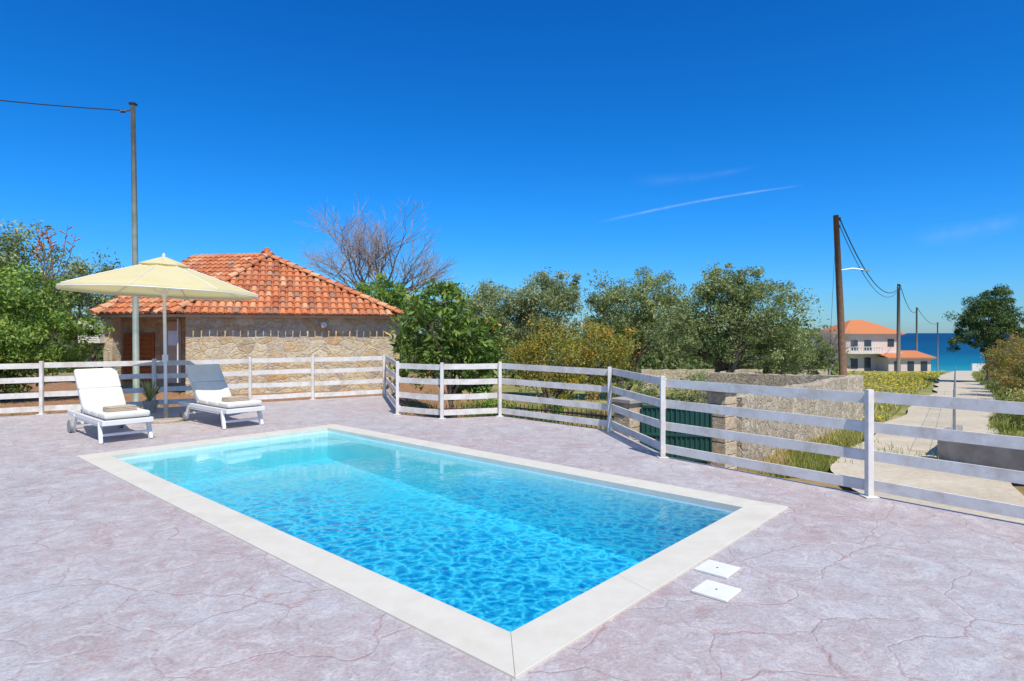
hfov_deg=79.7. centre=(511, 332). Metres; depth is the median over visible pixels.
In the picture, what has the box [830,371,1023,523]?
road
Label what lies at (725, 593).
skimmer lid
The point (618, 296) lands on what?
olive tree
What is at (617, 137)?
sky
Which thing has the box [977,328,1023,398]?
roadside hedge
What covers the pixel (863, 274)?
overhead cable
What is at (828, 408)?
stone boundary wall
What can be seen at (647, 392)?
garden shrub
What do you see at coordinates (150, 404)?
potted plant
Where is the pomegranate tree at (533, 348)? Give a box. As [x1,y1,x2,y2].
[501,314,643,421]
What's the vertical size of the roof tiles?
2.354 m
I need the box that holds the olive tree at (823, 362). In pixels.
[750,321,838,374]
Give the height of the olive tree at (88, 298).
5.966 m
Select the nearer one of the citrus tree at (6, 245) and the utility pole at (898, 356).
the citrus tree at (6, 245)
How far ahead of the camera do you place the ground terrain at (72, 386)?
20.34 m
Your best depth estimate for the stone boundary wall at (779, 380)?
22.32 m
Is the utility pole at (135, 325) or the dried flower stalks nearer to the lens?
the utility pole at (135, 325)
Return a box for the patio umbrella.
[55,253,258,424]
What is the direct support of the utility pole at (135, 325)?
on the ground terrain at (72, 386)
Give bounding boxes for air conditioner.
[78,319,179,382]
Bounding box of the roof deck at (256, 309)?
[112,257,396,315]
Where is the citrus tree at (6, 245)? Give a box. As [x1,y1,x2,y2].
[0,232,23,294]
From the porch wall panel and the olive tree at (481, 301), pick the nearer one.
the porch wall panel
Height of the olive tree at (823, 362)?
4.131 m
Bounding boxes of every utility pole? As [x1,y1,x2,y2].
[120,102,139,407]
[833,215,869,375]
[896,284,900,373]
[916,307,917,350]
[937,322,938,370]
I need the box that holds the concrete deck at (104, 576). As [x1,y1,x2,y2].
[0,396,1023,680]
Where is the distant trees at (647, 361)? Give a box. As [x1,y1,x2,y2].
[18,281,859,382]
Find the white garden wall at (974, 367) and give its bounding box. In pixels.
[971,364,991,370]
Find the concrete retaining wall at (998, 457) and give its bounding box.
[937,440,1023,484]
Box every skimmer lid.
[691,579,740,602]
[694,559,739,578]
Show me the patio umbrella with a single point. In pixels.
(164, 277)
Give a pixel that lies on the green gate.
(692, 441)
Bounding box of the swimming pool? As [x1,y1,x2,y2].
[76,424,787,678]
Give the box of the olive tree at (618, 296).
[573,265,689,395]
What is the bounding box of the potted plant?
[138,378,160,412]
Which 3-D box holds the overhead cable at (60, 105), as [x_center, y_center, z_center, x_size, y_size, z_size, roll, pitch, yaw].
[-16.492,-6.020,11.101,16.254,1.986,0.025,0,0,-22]
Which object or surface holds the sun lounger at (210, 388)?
on the concrete deck at (104, 576)
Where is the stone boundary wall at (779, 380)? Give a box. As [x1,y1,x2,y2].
[698,372,845,403]
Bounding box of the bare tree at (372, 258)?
[293,194,467,294]
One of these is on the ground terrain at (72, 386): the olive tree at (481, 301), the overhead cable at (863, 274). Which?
the olive tree at (481, 301)
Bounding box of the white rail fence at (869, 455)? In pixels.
[0,354,1023,518]
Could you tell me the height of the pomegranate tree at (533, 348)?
3.797 m
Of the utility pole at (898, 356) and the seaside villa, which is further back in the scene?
the seaside villa
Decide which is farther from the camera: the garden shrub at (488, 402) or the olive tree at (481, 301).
the olive tree at (481, 301)
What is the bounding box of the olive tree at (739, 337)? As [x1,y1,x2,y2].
[644,262,823,402]
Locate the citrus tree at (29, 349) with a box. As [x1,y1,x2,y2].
[0,260,114,401]
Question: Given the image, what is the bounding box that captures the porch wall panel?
[166,322,181,382]
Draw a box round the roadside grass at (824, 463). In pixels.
[419,370,1023,477]
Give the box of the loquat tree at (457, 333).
[384,278,511,417]
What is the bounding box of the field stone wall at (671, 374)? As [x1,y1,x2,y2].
[638,369,827,389]
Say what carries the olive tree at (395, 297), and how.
on the ground terrain at (72, 386)
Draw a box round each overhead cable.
[0,100,123,110]
[828,221,937,374]
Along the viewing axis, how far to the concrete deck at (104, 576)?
3.80 m
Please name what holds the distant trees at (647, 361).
on the ground terrain at (72, 386)
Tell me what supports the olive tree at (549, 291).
on the ground terrain at (72, 386)
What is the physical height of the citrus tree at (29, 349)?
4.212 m
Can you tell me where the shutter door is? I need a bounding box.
[123,333,154,381]
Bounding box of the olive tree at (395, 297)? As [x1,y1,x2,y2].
[352,272,427,340]
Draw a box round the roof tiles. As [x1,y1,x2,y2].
[87,248,406,315]
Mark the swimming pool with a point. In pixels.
(513, 567)
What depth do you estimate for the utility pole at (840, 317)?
29.88 m
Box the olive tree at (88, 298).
[0,219,175,368]
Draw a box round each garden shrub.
[457,385,564,422]
[598,369,746,404]
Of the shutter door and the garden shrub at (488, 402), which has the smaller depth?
the garden shrub at (488, 402)
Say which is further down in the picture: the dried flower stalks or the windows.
the windows
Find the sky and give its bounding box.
[0,0,1023,332]
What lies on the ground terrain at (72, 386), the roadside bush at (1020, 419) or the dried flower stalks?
the roadside bush at (1020, 419)
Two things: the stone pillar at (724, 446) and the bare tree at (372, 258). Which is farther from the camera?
the bare tree at (372, 258)
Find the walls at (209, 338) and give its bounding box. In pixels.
[103,317,399,395]
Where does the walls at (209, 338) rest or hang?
on the ground terrain at (72, 386)
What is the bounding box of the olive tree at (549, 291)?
[481,267,585,397]
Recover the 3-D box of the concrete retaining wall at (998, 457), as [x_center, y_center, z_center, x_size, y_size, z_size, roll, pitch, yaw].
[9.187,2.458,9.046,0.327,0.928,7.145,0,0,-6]
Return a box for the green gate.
[641,405,711,461]
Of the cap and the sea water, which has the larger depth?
the sea water
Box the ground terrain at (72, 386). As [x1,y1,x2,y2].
[0,371,1023,494]
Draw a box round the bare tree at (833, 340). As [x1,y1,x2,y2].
[806,326,860,374]
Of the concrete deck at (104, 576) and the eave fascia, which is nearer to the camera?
the concrete deck at (104, 576)
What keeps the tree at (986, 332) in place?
on the ground terrain at (72, 386)
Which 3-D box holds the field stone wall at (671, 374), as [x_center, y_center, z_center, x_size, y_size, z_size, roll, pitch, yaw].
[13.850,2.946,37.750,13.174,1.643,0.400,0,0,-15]
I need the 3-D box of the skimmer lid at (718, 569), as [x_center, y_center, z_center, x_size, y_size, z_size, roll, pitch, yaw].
[1.385,1.590,4.140,0.225,0.018,0.225,0,0,42]
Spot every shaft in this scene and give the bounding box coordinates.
[614,402,641,442]
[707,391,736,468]
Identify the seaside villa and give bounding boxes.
[816,320,936,370]
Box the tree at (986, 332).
[942,283,1023,381]
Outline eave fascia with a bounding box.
[100,313,396,317]
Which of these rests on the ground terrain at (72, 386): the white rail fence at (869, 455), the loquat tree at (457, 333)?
the loquat tree at (457, 333)
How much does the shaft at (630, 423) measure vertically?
1.432 m
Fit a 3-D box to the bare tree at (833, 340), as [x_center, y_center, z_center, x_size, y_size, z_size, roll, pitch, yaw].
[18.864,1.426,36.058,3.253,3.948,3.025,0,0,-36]
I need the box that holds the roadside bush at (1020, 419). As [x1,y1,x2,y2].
[1000,384,1023,425]
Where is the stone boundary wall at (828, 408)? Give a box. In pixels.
[735,374,862,460]
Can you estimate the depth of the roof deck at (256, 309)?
18.93 m
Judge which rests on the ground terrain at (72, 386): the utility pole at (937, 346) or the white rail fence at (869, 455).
the utility pole at (937, 346)
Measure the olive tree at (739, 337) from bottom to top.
6.418 m
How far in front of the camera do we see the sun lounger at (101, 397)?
9.71 m
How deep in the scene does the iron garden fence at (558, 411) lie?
13.48 m
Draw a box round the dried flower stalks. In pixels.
[33,226,79,279]
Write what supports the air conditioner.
attached to the walls at (209, 338)
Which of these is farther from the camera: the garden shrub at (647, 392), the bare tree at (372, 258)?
the bare tree at (372, 258)
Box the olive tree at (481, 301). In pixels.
[423,278,515,392]
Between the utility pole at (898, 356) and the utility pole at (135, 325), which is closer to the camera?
the utility pole at (135, 325)
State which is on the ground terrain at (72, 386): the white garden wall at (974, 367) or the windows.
the white garden wall at (974, 367)
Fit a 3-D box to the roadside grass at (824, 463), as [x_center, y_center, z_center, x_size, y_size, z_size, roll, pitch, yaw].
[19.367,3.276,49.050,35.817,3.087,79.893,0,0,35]
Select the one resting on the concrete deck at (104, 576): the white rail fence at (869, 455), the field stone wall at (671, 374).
the white rail fence at (869, 455)
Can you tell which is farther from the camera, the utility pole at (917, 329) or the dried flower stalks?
the utility pole at (917, 329)
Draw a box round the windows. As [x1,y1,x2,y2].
[851,339,926,370]
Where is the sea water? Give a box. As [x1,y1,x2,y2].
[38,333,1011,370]
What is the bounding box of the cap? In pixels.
[612,397,643,403]
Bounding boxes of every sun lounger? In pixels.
[67,368,153,443]
[178,364,264,429]
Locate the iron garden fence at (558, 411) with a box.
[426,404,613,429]

